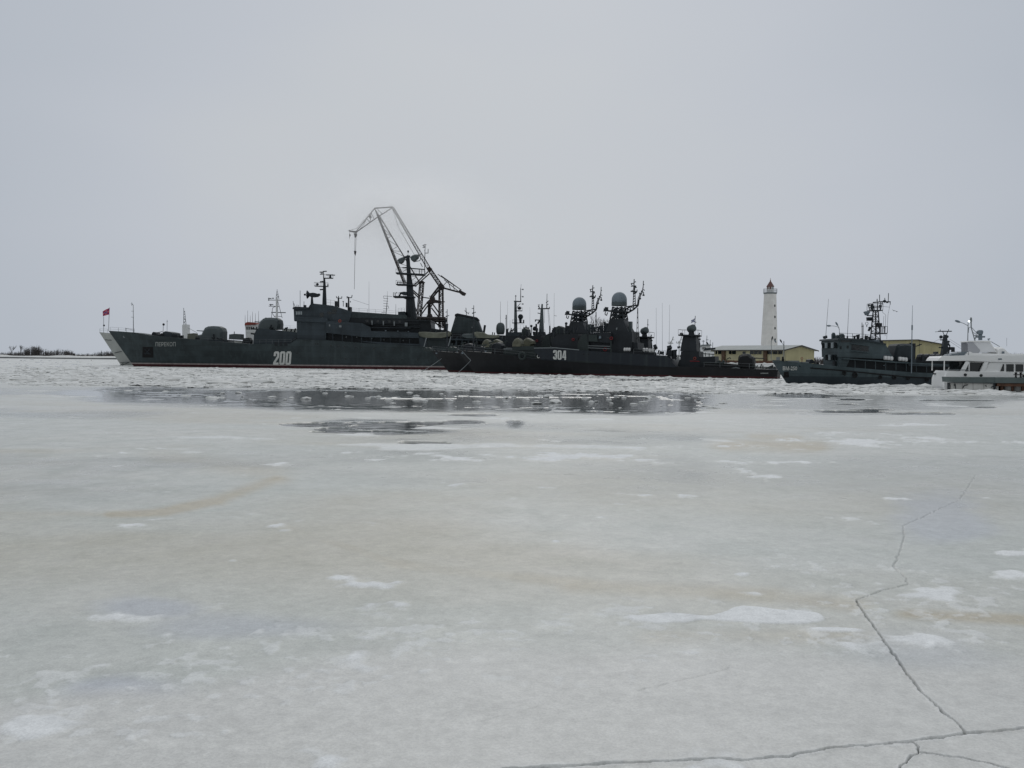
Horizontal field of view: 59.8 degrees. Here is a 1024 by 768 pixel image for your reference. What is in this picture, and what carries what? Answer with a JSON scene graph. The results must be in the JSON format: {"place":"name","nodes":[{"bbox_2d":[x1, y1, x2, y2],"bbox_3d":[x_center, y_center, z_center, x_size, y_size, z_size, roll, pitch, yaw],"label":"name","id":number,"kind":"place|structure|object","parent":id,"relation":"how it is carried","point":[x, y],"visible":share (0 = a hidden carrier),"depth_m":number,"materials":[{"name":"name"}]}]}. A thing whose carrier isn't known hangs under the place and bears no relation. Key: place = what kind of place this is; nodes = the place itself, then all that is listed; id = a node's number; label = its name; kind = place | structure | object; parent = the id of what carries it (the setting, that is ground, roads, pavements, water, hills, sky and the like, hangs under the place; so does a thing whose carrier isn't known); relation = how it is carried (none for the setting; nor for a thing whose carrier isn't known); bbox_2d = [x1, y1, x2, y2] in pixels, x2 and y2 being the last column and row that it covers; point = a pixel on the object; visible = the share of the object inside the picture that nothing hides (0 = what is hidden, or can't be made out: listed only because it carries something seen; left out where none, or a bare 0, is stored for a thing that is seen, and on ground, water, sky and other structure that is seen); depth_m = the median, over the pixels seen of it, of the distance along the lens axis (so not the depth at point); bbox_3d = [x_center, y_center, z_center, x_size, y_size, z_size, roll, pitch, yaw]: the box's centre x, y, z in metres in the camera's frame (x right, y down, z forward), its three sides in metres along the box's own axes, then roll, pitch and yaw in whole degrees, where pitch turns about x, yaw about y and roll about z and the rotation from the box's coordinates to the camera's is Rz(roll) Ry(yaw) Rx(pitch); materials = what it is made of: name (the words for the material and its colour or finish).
{"place":"outdoors","nodes":[
{"label":"outdoors","id":0,"kind":"place"},
{"bbox_2d":[0,354,115,357],"bbox_3d":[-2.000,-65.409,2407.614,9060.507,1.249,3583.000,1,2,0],"label":"snow land","id":1,"kind":"structure","parent":0,"point":[79,356],"depth_m":619.97,"materials":[{"name":"white snow"}]},
{"bbox_2d":[0,346,113,355],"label":"scrub","id":2,"kind":"object","parent":1,"relation":"on","point":[36,352],"visible":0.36,"depth_m":649.32,"materials":[{"name":"brown plant"}]},
{"bbox_2d":[0,355,114,356],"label":"snow ridge","id":3,"kind":"structure","parent":1,"relation":"on","point":[68,355],"depth_m":635.11,"materials":[{"name":"white snow"}]},
{"bbox_2d":[0,357,115,358],"bbox_3d":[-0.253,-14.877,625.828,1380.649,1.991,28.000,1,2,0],"label":"bank","id":4,"kind":"structure","parent":0,"point":[54,358],"depth_m":614.74,"materials":[{"name":"grey snow"}]},
{"bbox_2d":[2,359,996,753],"bbox_3d":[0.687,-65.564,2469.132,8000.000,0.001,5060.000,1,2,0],"label":"water","id":5,"kind":"structure","parent":0,"point":[450,399],"depth_m":64.19,"materials":[{"name":"grey liquid"}]},
{"bbox_2d":[99,291,296,364],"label":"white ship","id":6,"kind":"object","parent":5,"relation":"on","point":[116,350],"visible":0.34,"depth_m":260.98,"materials":[{"name":"paint"}]},
{"bbox_2d":[108,244,518,369],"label":"training ship","id":7,"kind":"object","parent":5,"relation":"on","point":[326,336],"visible":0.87,"depth_m":233.50,"materials":[{"name":"grey metal"}]},
{"bbox_2d":[103,308,108,315],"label":"flag","id":8,"kind":"object","parent":7,"relation":"attached to","point":[105,312],"visible":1,"depth_m":239.96,"materials":[{"name":"red fabric"}]},
{"bbox_2d":[0,358,1023,767],"bbox_3d":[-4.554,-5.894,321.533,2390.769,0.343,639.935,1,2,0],"label":"ice sheet","id":9,"kind":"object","parent":5,"relation":"on","point":[734,580],"visible":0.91,"depth_m":11.88,"materials":[{"name":"grey ice"}]},
{"bbox_2d":[0,365,1023,408],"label":"brash ice","id":10,"kind":"structure","parent":5,"relation":"on","point":[288,380],"depth_m":104.48,"materials":[{"name":"white ice"}]},
{"bbox_2d":[424,285,678,372],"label":"patrol ship","id":11,"kind":"object","parent":5,"relation":"on","point":[452,361],"visible":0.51,"depth_m":185.26,"materials":[{"name":"grey metal"}]},
{"bbox_2d":[506,288,528,335],"bbox_3d":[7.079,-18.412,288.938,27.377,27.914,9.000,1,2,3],"label":"mast","id":12,"kind":"object","parent":11,"relation":"attached to","point":[515,330],"visible":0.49,"depth_m":288.73,"materials":[{"name":"grey metal"}]},
{"bbox_2d":[532,301,557,335],"bbox_3d":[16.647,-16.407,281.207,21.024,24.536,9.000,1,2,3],"label":"mast","id":13,"kind":"object","parent":11,"relation":"attached to","point":[542,322],"visible":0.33,"depth_m":281.00,"materials":[{"name":"grey metal"}]},
{"bbox_2d":[448,279,780,378],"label":"patrol ship","id":14,"kind":"object","parent":5,"relation":"on","point":[617,349],"visible":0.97,"depth_m":167.69,"materials":[{"name":"grey metal"}]},
{"bbox_2d":[676,337,681,359],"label":"fishing boat","id":15,"kind":"object","parent":5,"relation":"on","point":[679,347],"visible":0.13,"depth_m":254.65,"materials":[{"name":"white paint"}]},
{"bbox_2d":[700,340,715,356],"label":"white launch","id":16,"kind":"object","parent":5,"relation":"on","point":[706,348],"visible":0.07,"depth_m":248.26,"materials":[{"name":"paint"}]},
{"bbox_2d":[772,293,948,384],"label":"diving tender","id":17,"kind":"object","parent":5,"relation":"on","point":[867,360],"visible":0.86,"depth_m":120.51,"materials":[{"name":"grey metal"}]},
{"bbox_2d":[851,344,859,349],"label":"window","id":18,"kind":"structure","parent":17,"relation":"in","point":[853,347],"depth_m":119.98,"materials":[{"name":"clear glass"}]},
{"bbox_2d":[860,345,868,350],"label":"window","id":19,"kind":"structure","parent":17,"relation":"in","point":[862,348],"depth_m":120.01,"materials":[{"name":"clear glass"}]},
{"bbox_2d":[926,329,958,361],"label":"tugboat","id":20,"kind":"object","parent":5,"relation":"on","point":[945,348],"visible":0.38,"depth_m":149.55,"materials":[{"name":"grey metal"}]},
{"bbox_2d":[926,323,1023,389],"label":"motor yacht","id":21,"kind":"object","parent":5,"relation":"on","point":[974,358],"visible":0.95,"depth_m":100.49,"materials":[{"name":"white metal"}]},
{"bbox_2d":[949,361,967,370],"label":"window","id":22,"kind":"structure","parent":21,"relation":"in","point":[952,364],"depth_m":102.25,"materials":[{"name":"black glass"}]},
{"bbox_2d":[970,362,982,370],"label":"saloon window","id":23,"kind":"structure","parent":21,"relation":"in","point":[974,366],"depth_m":100.61,"materials":[{"name":"black glass"}]},
{"bbox_2d":[1006,364,1013,371],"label":"window","id":24,"kind":"structure","parent":21,"relation":"in","point":[1009,367],"depth_m":99.51,"materials":[{"name":"black glass"}]},
{"bbox_2d":[1015,364,1022,371],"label":"window","id":25,"kind":"structure","parent":21,"relation":"in","point":[1018,367],"depth_m":99.32,"materials":[{"name":"black glass"}]},
{"bbox_2d":[942,377,1023,391],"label":"pier","id":26,"kind":"structure","parent":5,"relation":"in","point":[1010,384],"depth_m":96.41,"materials":[{"name":"concrete"}]},
{"bbox_2d":[1014,372,1023,377],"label":"mooring bitts","id":27,"kind":"object","parent":26,"relation":"on","point":[1016,374],"visible":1,"depth_m":96.60,"materials":[{"name":"black metal"}]},
{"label":"crane quay","id":28,"kind":"structure","parent":5,"relation":"in","visible":0},
{"bbox_2d":[349,206,465,329],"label":"harbour crane","id":29,"kind":"object","parent":28,"relation":"on","point":[439,289],"visible":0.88,"depth_m":297.83,"materials":[{"name":"grey metal"}]},
{"bbox_2d":[0,0,1023,359],"label":"sky","id":30,"kind":"structure","parent":0,"point":[209,159],"materials":[{"name":"grey"}]},
{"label":"quay","id":31,"kind":"structure","parent":0,"visible":0},
{"bbox_2d":[590,314,617,332],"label":"bare tree","id":32,"kind":"object","parent":31,"relation":"on","point":[601,324],"visible":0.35,"depth_m":329.93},
{"bbox_2d":[720,360,772,362],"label":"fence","id":33,"kind":"object","parent":31,"relation":"on","point":[729,361],"visible":0.27,"depth_m":226.76,"materials":[{"name":"metal"}]},
{"bbox_2d":[730,362,775,366],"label":"snow bank","id":34,"kind":"structure","parent":31,"relation":"on","point":[764,364],"depth_m":221.66,"materials":[{"name":"white snow"}]},
{"bbox_2d":[711,345,818,363],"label":"warehouse","id":35,"kind":"structure","parent":31,"relation":"on","point":[795,352],"depth_m":268.82,"materials":[{"name":"beige paint"}]},
{"bbox_2d":[761,278,777,344],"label":"lighthouse","id":36,"kind":"object","parent":31,"relation":"on","point":[769,324],"visible":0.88,"depth_m":327.22,"materials":[{"name":"white paint"}]},
{"bbox_2d":[881,339,941,358],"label":"warehouse","id":37,"kind":"structure","parent":31,"relation":"on","point":[923,348],"depth_m":215.45,"materials":[{"name":"yellow paint"}]},
{"bbox_2d":[814,352,1020,363],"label":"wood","id":38,"kind":"object","parent":31,"relation":"on","point":[820,360],"visible":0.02,"depth_m":526.49,"materials":[{"name":"brown wood"}]},
{"bbox_2d":[955,317,971,340],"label":"street lamp","id":39,"kind":"object","parent":31,"relation":"on","point":[958,321],"visible":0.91,"depth_m":149.71,"materials":[{"name":"grey metal"}]}
]}

